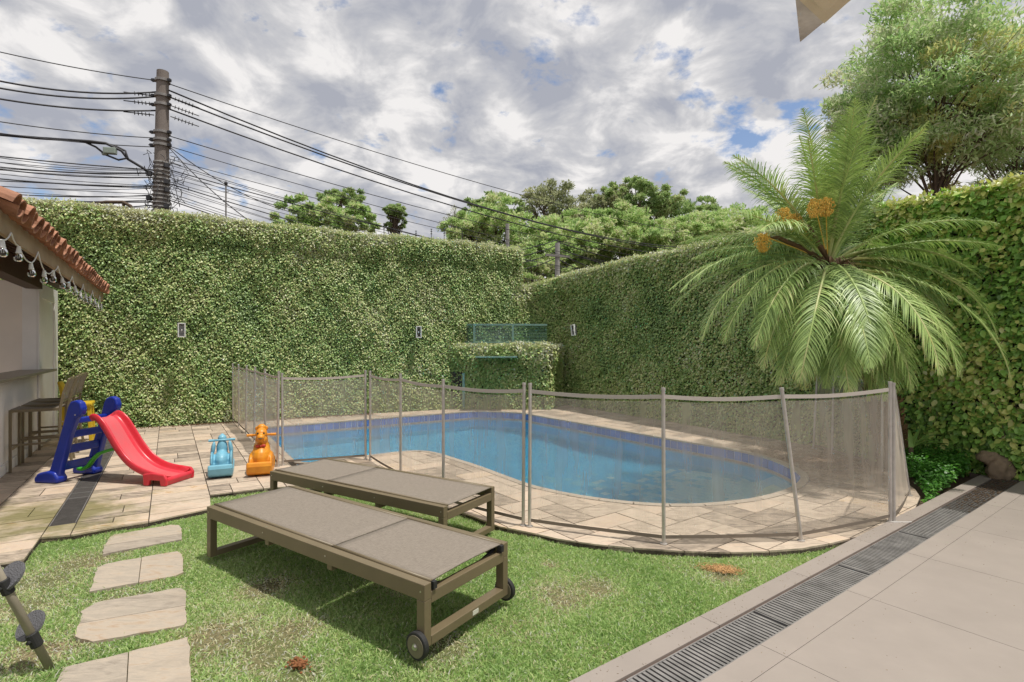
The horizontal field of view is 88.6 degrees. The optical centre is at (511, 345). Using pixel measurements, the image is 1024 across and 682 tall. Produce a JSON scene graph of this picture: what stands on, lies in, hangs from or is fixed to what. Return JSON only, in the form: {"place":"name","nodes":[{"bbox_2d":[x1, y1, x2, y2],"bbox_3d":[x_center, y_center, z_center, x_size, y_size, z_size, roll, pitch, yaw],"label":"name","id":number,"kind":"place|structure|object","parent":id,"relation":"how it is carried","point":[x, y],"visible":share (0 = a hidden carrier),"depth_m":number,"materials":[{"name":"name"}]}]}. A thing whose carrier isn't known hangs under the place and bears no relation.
{"place":"outdoors","nodes":[
{"label":"outdoors","id":0,"kind":"place"},
{"bbox_2d":[89,200,132,207],"bbox_3d":[-8.411,-2.888,11.000,0.980,0.303,0.134,0,0,0],"label":"roof","id":1,"kind":"object","parent":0,"point":[122,202],"visible":0.32,"depth_m":10.97,"materials":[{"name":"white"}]},
{"bbox_2d":[284,655,311,673],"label":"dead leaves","id":2,"kind":"object","parent":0,"point":[296,661],"visible":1,"depth_m":2.35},
{"bbox_2d":[0,488,838,681],"bbox_3d":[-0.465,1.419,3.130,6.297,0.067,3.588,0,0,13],"label":"lawn grass","id":3,"kind":"structure","parent":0,"point":[589,564],"depth_m":2.88,"materials":[{"name":"plant"}]},
{"bbox_2d":[0,561,54,669],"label":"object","id":4,"kind":"object","parent":3,"relation":"on","point":[30,625],"visible":0.98,"depth_m":2.29,"materials":[{"name":"painted metal"},{"name":"black plastic"}]},
{"bbox_2d":[57,637,190,681],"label":"stepping stone","id":5,"kind":"object","parent":3,"relation":"on","point":[166,662],"visible":1,"depth_m":2.33,"materials":[{"name":"stone"}]},
{"bbox_2d":[75,588,186,644],"bbox_3d":[-2.015,1.442,2.791,0.483,0.026,0.539,0,0,-32],"label":"stepping stone","id":6,"kind":"object","parent":3,"relation":"on","point":[117,618],"visible":0.92,"depth_m":2.77,"materials":[{"name":"stone"}]},
{"bbox_2d":[89,551,182,593],"bbox_3d":[-2.376,1.442,3.350,0.471,0.026,0.462,0,0,-32],"label":"stepping stone","id":7,"kind":"object","parent":3,"relation":"on","point":[116,575],"visible":0.94,"depth_m":3.32,"materials":[{"name":"stone"}]},
{"bbox_2d":[102,525,181,556],"bbox_3d":[-2.738,1.442,3.908,0.486,0.026,0.433,0,0,-37],"label":"stepping stone","id":8,"kind":"object","parent":3,"relation":"on","point":[130,541],"visible":0.94,"depth_m":3.86,"materials":[{"name":"stone"}]},
{"bbox_2d":[207,485,514,660],"bbox_3d":[-1.021,1.240,3.192,2.053,0.344,0.725,0,0,35],"label":"sun lounger","id":9,"kind":"object","parent":3,"relation":"on","point":[413,557],"visible":1,"depth_m":2.88,"materials":[{"name":"fabric"}]},
{"bbox_2d":[270,458,494,534],"bbox_3d":[-1.117,1.240,4.268,1.940,0.344,0.689,0,0,32],"label":"sun lounger","id":10,"kind":"object","parent":3,"relation":"on","point":[380,487],"visible":0.81,"depth_m":4.03,"materials":[{"name":"fabric"}]},
{"bbox_2d":[694,562,752,574],"bbox_3d":[1.337,1.428,3.370,0.362,0.016,0.218,0,0,0],"label":"pile of dry leaves","id":11,"kind":"object","parent":3,"relation":"on","point":[724,569],"visible":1,"depth_m":3.35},
{"bbox_2d":[0,405,919,567],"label":"pool deck","id":12,"kind":"structure","parent":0,"point":[122,497],"depth_m":4.71,"materials":[{"name":"stone"}]},
{"bbox_2d":[8,376,75,472],"bbox_3d":[-5.415,0.886,6.077,0.528,1.031,0.452,0,0,-33],"label":"bar stool","id":13,"kind":"object","parent":12,"relation":"on","point":[65,395],"visible":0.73,"depth_m":5.99,"materials":[{"name":"wood"}]},
{"bbox_2d":[21,374,82,462],"bbox_3d":[-5.730,0.886,6.558,0.528,1.031,0.452,0,0,-34],"label":"bar stool","id":14,"kind":"object","parent":12,"relation":"on","point":[74,387],"visible":0.62,"depth_m":6.52,"materials":[{"name":"brown wood"}]},
{"bbox_2d":[30,372,87,455],"bbox_3d":[-6.001,0.886,6.972,0.528,1.031,0.452,0,0,-31],"label":"bar stool","id":15,"kind":"object","parent":12,"relation":"on","point":[81,384],"visible":0.58,"depth_m":7.02,"materials":[{"name":"brown wood"}]},
{"bbox_2d":[57,381,94,440],"bbox_3d":[-6.261,0.956,7.554,0.406,0.892,0.404,0,0,-33],"label":"chair","id":16,"kind":"object","parent":12,"relation":"on","point":[89,404],"visible":0.42,"depth_m":7.49,"materials":[{"name":"yellow plastic"}]},
{"bbox_2d":[49,439,113,526],"bbox_3d":[-5.114,1.424,6.550,0.169,0.052,5.837,0,0,-33],"label":"drain grate","id":17,"kind":"object","parent":12,"relation":"in","point":[72,508],"visible":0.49,"depth_m":4.84,"materials":[{"name":"grey"}]},
{"bbox_2d":[34,396,193,486],"bbox_3d":[-4.113,0.977,5.489,1.452,0.846,0.520,0,0,8],"label":"slide","id":18,"kind":"object","parent":12,"relation":"on","point":[116,428],"visible":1,"depth_m":5.46,"materials":[{"name":"red plastic"}]},
{"bbox_2d":[58,413,371,432],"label":"dead leaves","id":19,"kind":"object","parent":12,"relation":"on","point":[280,419],"visible":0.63,"depth_m":10.01,"materials":[{"name":"brown plant"}]},
{"bbox_2d":[207,433,234,477],"bbox_3d":[-3.172,1.190,5.735,0.259,0.421,0.554,0,0,-26],"label":"rocking toy","id":20,"kind":"object","parent":12,"relation":"on","point":[222,461],"visible":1,"depth_m":5.67,"materials":[{"name":"blue plastic"}]},
{"bbox_2d":[232,363,279,466],"bbox_3d":[-3.911,0.847,7.866,0.073,1.103,4.373,0,0,-34],"label":"pool fence","id":21,"kind":"object","parent":12,"relation":"on","point":[255,399],"visible":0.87,"depth_m":7.46,"materials":[{"name":"fabric"}]},
{"bbox_2d":[246,424,275,475],"bbox_3d":[-2.787,1.138,5.838,0.298,0.524,0.596,0,0,-21],"label":"rocking toy","id":22,"kind":"object","parent":12,"relation":"on","point":[261,459],"visible":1,"depth_m":5.71,"materials":[{"name":"orange plastic"}]},
{"bbox_2d":[280,370,367,465],"bbox_3d":[-2.235,0.852,6.286,0.987,1.094,0.051,0,0,-20],"label":"pool fence","id":23,"kind":"object","parent":12,"relation":"on","point":[364,375],"visible":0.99,"depth_m":6.27,"materials":[{"name":"metal"}]},
{"bbox_2d":[368,371,525,526],"bbox_3d":[-0.906,0.844,5.181,0.263,1.110,3.012,0,0,-38],"label":"pool fence","id":24,"kind":"object","parent":12,"relation":"on","point":[443,386],"visible":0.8,"depth_m":4.61,"materials":[{"name":"metal"}]},
{"bbox_2d":[279,411,808,506],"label":"swimming pool","id":25,"kind":"structure","parent":12,"relation":"in","point":[780,468],"depth_m":7.92,"materials":[{"name":"blue tile"}]},
{"bbox_2d":[279,419,791,502],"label":"water","id":26,"kind":"structure","parent":25,"relation":"in","point":[574,462],"depth_m":7.27,"materials":[{"name":"liquid"}]},
{"bbox_2d":[526,381,893,544],"bbox_3d":[1.574,0.843,3.912,2.916,1.114,0.444,0,0,-2],"label":"pool fence","id":27,"kind":"object","parent":12,"relation":"on","point":[782,396],"visible":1,"depth_m":3.77,"materials":[{"name":"metal"}]},
{"bbox_2d":[690,435,915,504],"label":"palm litter","id":28,"kind":"object","parent":12,"relation":"on","point":[817,461],"visible":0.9,"depth_m":6.41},
{"bbox_2d":[812,375,889,471],"bbox_3d":[4.127,0.860,6.465,0.128,1.079,1.384,0,0,-2],"label":"pool fence","id":29,"kind":"object","parent":12,"relation":"on","point":[881,466],"visible":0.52,"depth_m":6.78,"materials":[{"name":"metal"}]},
{"bbox_2d":[892,383,912,521],"bbox_3d":[3.334,0.848,4.562,0.144,1.103,1.023,0,0,43],"label":"pool fence","id":30,"kind":"object","parent":12,"relation":"on","point":[900,485],"visible":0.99,"depth_m":4.43,"materials":[{"name":"metal"}]},
{"bbox_2d":[0,0,1023,277],"label":"sky","id":31,"kind":"structure","parent":0,"point":[514,96],"materials":[{"name":"white"}]},
{"bbox_2d":[514,214,615,279],"bbox_3d":[2.774,-2.889,28.868,5.891,8.678,5.676,0,0,0],"label":"tree","id":32,"kind":"object","parent":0,"point":[590,225],"visible":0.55,"depth_m":27.52,"materials":[{"name":"green plant"}]},
{"bbox_2d":[546,207,642,260],"bbox_3d":[4.715,-3.335,30.953,6.425,9.569,6.154,0,0,37],"label":"tree","id":33,"kind":"object","parent":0,"point":[601,212],"visible":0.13,"depth_m":29.54,"materials":[{"name":"green plant"}]},
{"bbox_2d":[579,200,677,265],"bbox_3d":[6.719,-3.357,29.756,6.371,9.614,5.407,0,0,0],"label":"tree","id":34,"kind":"object","parent":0,"point":[636,231],"visible":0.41,"depth_m":28.50,"materials":[{"name":"green plant"}]},
{"bbox_2d":[569,471,1023,681],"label":"terrace","id":35,"kind":"structure","parent":0,"point":[950,578],"depth_m":2.67,"materials":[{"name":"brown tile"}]},
{"bbox_2d":[626,610,789,681],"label":"drain grate","id":36,"kind":"object","parent":35,"relation":"on","point":[703,658],"visible":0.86,"depth_m":2.41,"materials":[{"name":"metal"}]},
{"bbox_2d":[754,564,871,624],"bbox_3d":[1.746,1.415,2.996,0.992,0.030,0.196,0,0,-36],"label":"drain grate","id":37,"kind":"object","parent":35,"relation":"on","point":[797,603],"visible":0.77,"depth_m":2.95,"materials":[{"name":"metal"}]},
{"bbox_2d":[838,531,928,573],"bbox_3d":[2.568,1.415,3.591,1.022,0.030,0.196,0,0,-36],"label":"drain grate","id":38,"kind":"object","parent":35,"relation":"on","point":[877,556],"visible":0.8,"depth_m":3.55,"materials":[{"name":"metal"}]},
{"bbox_2d":[899,507,968,537],"bbox_3d":[3.378,1.415,4.177,0.962,0.031,0.196,0,0,-36],"label":"drain grate","id":39,"kind":"object","parent":35,"relation":"on","point":[933,523],"visible":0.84,"depth_m":4.15,"materials":[{"name":"metal"}]},
{"bbox_2d":[942,479,1019,512],"bbox_3d":[4.479,1.415,4.974,1.742,0.031,0.196,0,0,-36],"label":"drain grate","id":40,"kind":"object","parent":35,"relation":"on","point":[964,507],"visible":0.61,"depth_m":4.80,"materials":[{"name":"metal"}]},
{"bbox_2d":[947,479,1018,511],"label":"leaf litter","id":41,"kind":"object","parent":40,"relation":"on","point":[1001,481],"visible":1,"depth_m":5.03,"materials":[{"name":"plant"}]},
{"bbox_2d":[975,450,1016,479],"bbox_3d":[5.143,1.292,5.576,0.362,0.336,0.266,0,0,0],"label":"rock","id":42,"kind":"object","parent":35,"relation":"on","point":[998,466],"visible":0.86,"depth_m":5.50,"materials":[{"name":"stone"}]},
{"bbox_2d":[796,0,849,41],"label":"house eave","id":43,"kind":"object","parent":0,"point":[812,15],"visible":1,"depth_m":1.11,"materials":[{"name":"paint"}]},
{"bbox_2d":[840,451,972,504],"bbox_3d":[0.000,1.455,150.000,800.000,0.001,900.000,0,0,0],"label":"ground","id":44,"kind":"structure","parent":0,"point":[959,481],"depth_m":5.49,"materials":[{"name":"soil"}]},
{"bbox_2d":[0,186,109,477],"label":"bar hut","id":45,"kind":"object","parent":44,"relation":"on","point":[28,339],"visible":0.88,"depth_m":6.69,"materials":[{"name":"paint"}]},
{"bbox_2d":[0,232,102,310],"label":"string light","id":46,"kind":"object","parent":45,"relation":"hanging from","point":[19,252],"visible":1,"depth_m":4.29,"materials":[{"name":"clear glass"},{"name":"white plastic"}]},
{"bbox_2d":[123,69,198,212],"bbox_3d":[-8.661,-2.666,13.003,1.401,8.242,0.764,0,0,0],"label":"utility pole","id":47,"kind":"object","parent":44,"relation":"on","point":[161,140],"visible":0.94,"depth_m":12.88,"materials":[{"name":"concrete"}]},
{"bbox_2d":[2,162,143,170],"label":"cable","id":48,"kind":"object","parent":47,"relation":"attached to","point":[75,168],"visible":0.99,"depth_m":12.11,"materials":[{"name":"grey plastic"}]},
{"bbox_2d":[0,167,146,173],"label":"cable","id":49,"kind":"object","parent":47,"relation":"attached to","point":[69,172],"visible":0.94,"depth_m":12.01,"materials":[{"name":"grey plastic"}]},
{"bbox_2d":[0,134,147,171],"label":"cable","id":50,"kind":"object","parent":47,"relation":"attached to","point":[110,145],"visible":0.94,"depth_m":12.15,"materials":[{"name":"grey plastic"}]},
{"bbox_2d":[0,52,150,79],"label":"cable","id":51,"kind":"object","parent":47,"relation":"attached to","point":[73,67],"visible":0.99,"depth_m":12.04,"materials":[{"name":"grey plastic"}]},
{"bbox_2d":[0,169,151,177],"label":"cable","id":52,"kind":"object","parent":47,"relation":"attached to","point":[72,175],"visible":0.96,"depth_m":12.07,"materials":[{"name":"grey plastic"}]},
{"bbox_2d":[0,178,151,186],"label":"cable","id":53,"kind":"object","parent":47,"relation":"attached to","point":[72,184],"visible":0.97,"depth_m":12.05,"materials":[{"name":"grey plastic"}]},
{"bbox_2d":[0,156,152,169],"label":"cable","id":54,"kind":"object","parent":47,"relation":"attached to","point":[70,163],"visible":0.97,"depth_m":12.03,"materials":[{"name":"grey plastic"}]},
{"bbox_2d":[0,121,152,137],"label":"cable","id":55,"kind":"object","parent":47,"relation":"attached to","point":[76,131],"visible":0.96,"depth_m":12.07,"materials":[{"name":"grey plastic"}]},
{"bbox_2d":[0,133,152,146],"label":"cable","id":56,"kind":"object","parent":47,"relation":"attached to","point":[71,141],"visible":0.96,"depth_m":11.97,"materials":[{"name":"grey plastic"}]},
{"bbox_2d":[0,162,152,172],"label":"cable","id":57,"kind":"object","parent":47,"relation":"attached to","point":[82,171],"visible":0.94,"depth_m":12.21,"materials":[{"name":"grey plastic"}]},
{"bbox_2d":[2,174,150,185],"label":"cable","id":58,"kind":"object","parent":47,"relation":"attached to","point":[71,180],"visible":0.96,"depth_m":12.06,"materials":[{"name":"grey plastic"}]},
{"bbox_2d":[0,87,153,98],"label":"cable","id":59,"kind":"object","parent":47,"relation":"attached to","point":[73,96],"visible":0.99,"depth_m":12.01,"materials":[{"name":"grey plastic"}]},
{"bbox_2d":[0,98,154,111],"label":"cable","id":60,"kind":"object","parent":47,"relation":"attached to","point":[75,107],"visible":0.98,"depth_m":12.06,"materials":[{"name":"grey plastic"}]},
{"bbox_2d":[2,186,152,189],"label":"cable","id":61,"kind":"object","parent":47,"relation":"attached to","point":[82,189],"visible":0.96,"depth_m":12.23,"materials":[{"name":"grey plastic"}]},
{"bbox_2d":[0,80,155,93],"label":"cable","id":62,"kind":"object","parent":47,"relation":"attached to","point":[77,91],"visible":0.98,"depth_m":12.09,"materials":[{"name":"grey plastic"}]},
{"bbox_2d":[86,143,128,160],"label":"cable","id":63,"kind":"object","parent":47,"relation":"attached to","point":[101,151],"visible":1,"depth_m":12.46,"materials":[{"name":"grey plastic"}]},
{"bbox_2d":[101,147,116,155],"bbox_3d":[-9.522,-4.582,12.397,0.316,0.181,0.134,0,0,-8],"label":"splice box","id":64,"kind":"object","parent":63,"relation":"attached to","point":[109,150],"visible":1,"depth_m":12.36,"materials":[{"name":"grey plastic"}]},
{"bbox_2d":[170,184,535,280],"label":"cable","id":65,"kind":"object","parent":47,"relation":"attached to","point":[257,210],"visible":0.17,"depth_m":14.04,"materials":[{"name":"grey plastic"}]},
{"bbox_2d":[170,171,556,276],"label":"cable","id":66,"kind":"object","parent":47,"relation":"attached to","point":[298,212],"visible":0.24,"depth_m":14.44,"materials":[{"name":"grey plastic"}]},
{"bbox_2d":[172,178,564,271],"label":"cable","id":67,"kind":"object","parent":47,"relation":"attached to","point":[311,214],"visible":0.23,"depth_m":14.77,"materials":[{"name":"grey plastic"}]},
{"bbox_2d":[173,174,570,270],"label":"cable","id":68,"kind":"object","parent":47,"relation":"attached to","point":[322,214],"visible":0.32,"depth_m":15.00,"materials":[{"name":"grey plastic"}]},
{"bbox_2d":[170,170,577,269],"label":"cable","id":69,"kind":"object","parent":47,"relation":"attached to","point":[300,205],"visible":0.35,"depth_m":14.69,"materials":[{"name":"grey plastic"}]},
{"bbox_2d":[171,165,578,270],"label":"cable","id":70,"kind":"object","parent":47,"relation":"attached to","point":[326,211],"visible":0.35,"depth_m":15.02,"materials":[{"name":"grey plastic"}]},
{"bbox_2d":[172,163,579,269],"bbox_3d":[2.132,-3.801,21.000,26.578,1.474,0.016,0,0,-37],"label":"cable","id":71,"kind":"object","parent":47,"relation":"attached to","point":[330,211],"visible":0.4,"depth_m":15.07,"materials":[{"name":"grey plastic"}]},
{"bbox_2d":[170,159,605,262],"bbox_3d":[1.964,-4.087,21.000,26.308,1.081,0.016,0,0,-37],"label":"cable","id":72,"kind":"object","parent":47,"relation":"attached to","point":[367,211],"visible":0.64,"depth_m":15.88,"materials":[{"name":"grey plastic"}]},
{"bbox_2d":[172,147,605,261],"bbox_3d":[2.038,-4.204,21.000,26.499,1.503,0.018,0,0,-37],"label":"cable","id":73,"kind":"object","parent":47,"relation":"attached to","point":[367,203],"visible":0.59,"depth_m":15.94,"materials":[{"name":"grey plastic"}]},
{"bbox_2d":[168,135,633,255],"bbox_3d":[2.040,-4.619,21.001,26.497,1.185,0.022,0,0,-37],"label":"cable","id":74,"kind":"object","parent":47,"relation":"attached to","point":[372,194],"visible":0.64,"depth_m":15.95,"materials":[{"name":"grey plastic"}]},
{"bbox_2d":[168,108,650,252],"bbox_3d":[2.043,-5.083,21.001,26.494,1.603,0.036,0,0,-37],"label":"cable","id":75,"kind":"object","parent":47,"relation":"attached to","point":[382,183],"visible":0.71,"depth_m":16.21,"materials":[{"name":"grey plastic"}]},
{"bbox_2d":[170,97,671,249],"bbox_3d":[2.044,-5.372,21.001,26.492,1.630,0.038,0,0,-37],"label":"cable","id":76,"kind":"object","parent":47,"relation":"attached to","point":[400,181],"visible":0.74,"depth_m":16.44,"materials":[{"name":"grey plastic"}]},
{"bbox_2d":[169,90,684,247],"bbox_3d":[2.045,-5.481,21.001,26.491,1.729,0.038,0,0,-37],"label":"cable","id":77,"kind":"object","parent":47,"relation":"attached to","point":[382,173],"visible":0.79,"depth_m":15.99,"materials":[{"name":"grey plastic"}]},
{"bbox_2d":[169,84,698,234],"bbox_3d":[2.047,-6.011,21.001,26.485,0.968,0.022,0,0,-37],"label":"cable","id":78,"kind":"object","parent":47,"relation":"attached to","point":[397,158],"visible":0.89,"depth_m":16.39,"materials":[{"name":"grey plastic"}]},
{"bbox_2d":[0,194,524,429],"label":"ivy wall","id":79,"kind":"structure","parent":44,"relation":"on","point":[300,300],"depth_m":9.93,"materials":[{"name":"green plant"}]},
{"bbox_2d":[178,323,185,336],"bbox_3d":[-5.669,-0.263,9.011,0.115,0.245,0.084,0,0,-27],"label":"wall lamp","id":80,"kind":"object","parent":79,"relation":"attached to","point":[181,329],"visible":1,"depth_m":9.00,"materials":[{"name":"white paint"}]},
{"bbox_2d":[268,192,380,232],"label":"tree","id":81,"kind":"object","parent":44,"relation":"on","point":[351,212],"visible":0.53,"depth_m":23.19,"materials":[{"name":"green plant"}]},
{"bbox_2d":[315,187,371,220],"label":"tree","id":82,"kind":"object","parent":44,"relation":"on","point":[352,194],"visible":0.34,"depth_m":26.71,"materials":[{"name":"green plant"}]},
{"bbox_2d":[382,203,407,236],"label":"tree","id":83,"kind":"object","parent":44,"relation":"on","point":[394,214],"visible":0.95,"depth_m":29.73,"materials":[{"name":"green plant"}]},
{"bbox_2d":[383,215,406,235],"bbox_3d":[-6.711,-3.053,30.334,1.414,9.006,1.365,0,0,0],"label":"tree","id":84,"kind":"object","parent":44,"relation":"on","point":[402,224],"visible":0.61,"depth_m":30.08,"materials":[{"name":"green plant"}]},
{"bbox_2d":[436,210,501,244],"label":"tree","id":85,"kind":"object","parent":44,"relation":"on","point":[455,221],"visible":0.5,"depth_m":28.25,"materials":[{"name":"green plant"}]},
{"bbox_2d":[458,189,529,236],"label":"tree","id":86,"kind":"object","parent":44,"relation":"on","point":[520,202],"visible":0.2,"depth_m":33.11,"materials":[{"name":"green plant"}]},
{"bbox_2d":[451,191,537,246],"bbox_3d":[-0.829,-3.593,29.998,5.769,10.086,5.185,0,0,0],"label":"tree","id":87,"kind":"object","parent":44,"relation":"on","point":[517,237],"visible":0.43,"depth_m":28.76,"materials":[{"name":"green plant"}]},
{"bbox_2d":[443,340,565,409],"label":"ivy covered shed","id":88,"kind":"structure","parent":44,"relation":"on","point":[516,364],"depth_m":11.47,"materials":[{"name":"green plant"}]},
{"bbox_2d":[451,372,461,407],"bbox_3d":[-1.220,0.980,11.560,0.240,0.800,0.100,0,0,0],"label":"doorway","id":89,"kind":"structure","parent":88,"relation":"in","point":[454,374],"depth_m":11.51,"materials":[{"name":"plant"}]},
{"bbox_2d":[463,324,546,345],"bbox_3d":[-0.358,-0.235,11.684,2.262,0.490,0.419,0,0,7],"label":"railing","id":90,"kind":"object","parent":88,"relation":"on","point":[502,325],"visible":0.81,"depth_m":11.57,"materials":[{"name":"green metal"}]},
{"bbox_2d":[510,240,576,283],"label":"tree","id":91,"kind":"object","parent":44,"relation":"on","point":[544,270],"visible":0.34,"depth_m":25.90,"materials":[{"name":"green plant"}]},
{"bbox_2d":[519,178,591,233],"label":"tree","id":92,"kind":"object","parent":44,"relation":"on","point":[555,194],"visible":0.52,"depth_m":32.37,"materials":[{"name":"green plant"}]},
{"bbox_2d":[545,243,569,275],"bbox_3d":[2.044,-1.617,23.980,1.200,6.133,0.273,0,0,-23],"label":"pole","id":93,"kind":"object","parent":44,"relation":"on","point":[557,256],"visible":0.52,"depth_m":23.90,"materials":[{"name":"grey concrete"}]},
{"bbox_2d":[565,183,631,218],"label":"tree","id":94,"kind":"object","parent":44,"relation":"on","point":[601,201],"visible":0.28,"depth_m":36.26,"materials":[{"name":"green plant"}]},
{"bbox_2d":[593,175,688,225],"bbox_3d":[9.024,-5.288,37.123,6.770,13.476,5.874,0,0,0],"label":"tree","id":95,"kind":"object","parent":44,"relation":"on","point":[659,203],"visible":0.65,"depth_m":35.51,"materials":[{"name":"green plant"}]},
{"bbox_2d":[629,213,738,255],"bbox_3d":[9.204,-2.831,27.993,5.799,8.562,5.420,0,0,0],"label":"tree","id":96,"kind":"object","parent":44,"relation":"on","point":[679,223],"visible":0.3,"depth_m":26.83,"materials":[{"name":"green plant"}]},
{"bbox_2d":[654,194,722,241],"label":"tree","id":97,"kind":"object","parent":44,"relation":"on","point":[688,205],"visible":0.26,"depth_m":37.57,"materials":[{"name":"green plant"}]},
{"bbox_2d":[507,205,886,458],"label":"ivy wall","id":98,"kind":"structure","parent":44,"relation":"on","point":[636,334],"depth_m":9.48,"materials":[{"name":"green plant"}]},
{"bbox_2d":[673,206,779,244],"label":"tree","id":99,"kind":"object","parent":44,"relation":"on","point":[707,215],"visible":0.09,"depth_m":27.51,"materials":[{"name":"green plant"}]},
{"bbox_2d":[728,202,780,233],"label":"tree","id":100,"kind":"object","parent":44,"relation":"on","point":[757,209],"visible":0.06,"depth_m":28.60,"materials":[{"name":"green plant"}]},
{"bbox_2d":[668,95,1012,469],"bbox_3d":[3.347,-0.585,6.063,3.290,4.137,3.021,0,0,0],"label":"palm tree","id":101,"kind":"object","parent":44,"relation":"on","point":[860,329],"visible":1,"depth_m":5.34,"materials":[{"name":"plant"}]},
{"bbox_2d":[821,72,952,207],"bbox_3d":[10.293,-3.034,14.480,3.122,8.967,2.941,0,0,34],"label":"tree","id":102,"kind":"object","parent":44,"relation":"on","point":[889,133],"visible":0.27,"depth_m":13.91,"materials":[{"name":"green plant"}]},
{"bbox_2d":[812,0,1023,198],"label":"tree","id":103,"kind":"object","parent":44,"relation":"on","point":[926,39],"visible":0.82,"depth_m":13.16,"materials":[{"name":"green plant"}]},
{"bbox_2d":[908,428,947,475],"bbox_3d":[4.524,1.170,5.740,0.407,0.519,0.220,0,0,0],"label":"strap plant","id":104,"kind":"object","parent":44,"relation":"on","point":[912,444],"visible":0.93,"depth_m":5.74,"materials":[{"name":"green plant"}]},
{"bbox_2d":[887,442,972,502],"bbox_3d":[4.439,1.281,5.422,0.797,0.320,1.915,0,0,24],"label":"ground cover","id":105,"kind":"object","parent":44,"relation":"on","point":[942,462],"visible":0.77,"depth_m":5.44,"materials":[{"name":"green plant"}]},
{"bbox_2d":[858,171,1023,480],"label":"ivy wall","id":106,"kind":"structure","parent":44,"relation":"on","point":[979,407],"depth_m":5.77,"materials":[{"name":"green plant"}]},
{"bbox_2d":[944,34,1023,186],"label":"tree","id":107,"kind":"object","parent":44,"relation":"on","point":[1015,156],"visible":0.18,"depth_m":14.91,"materials":[{"name":"green plant"}]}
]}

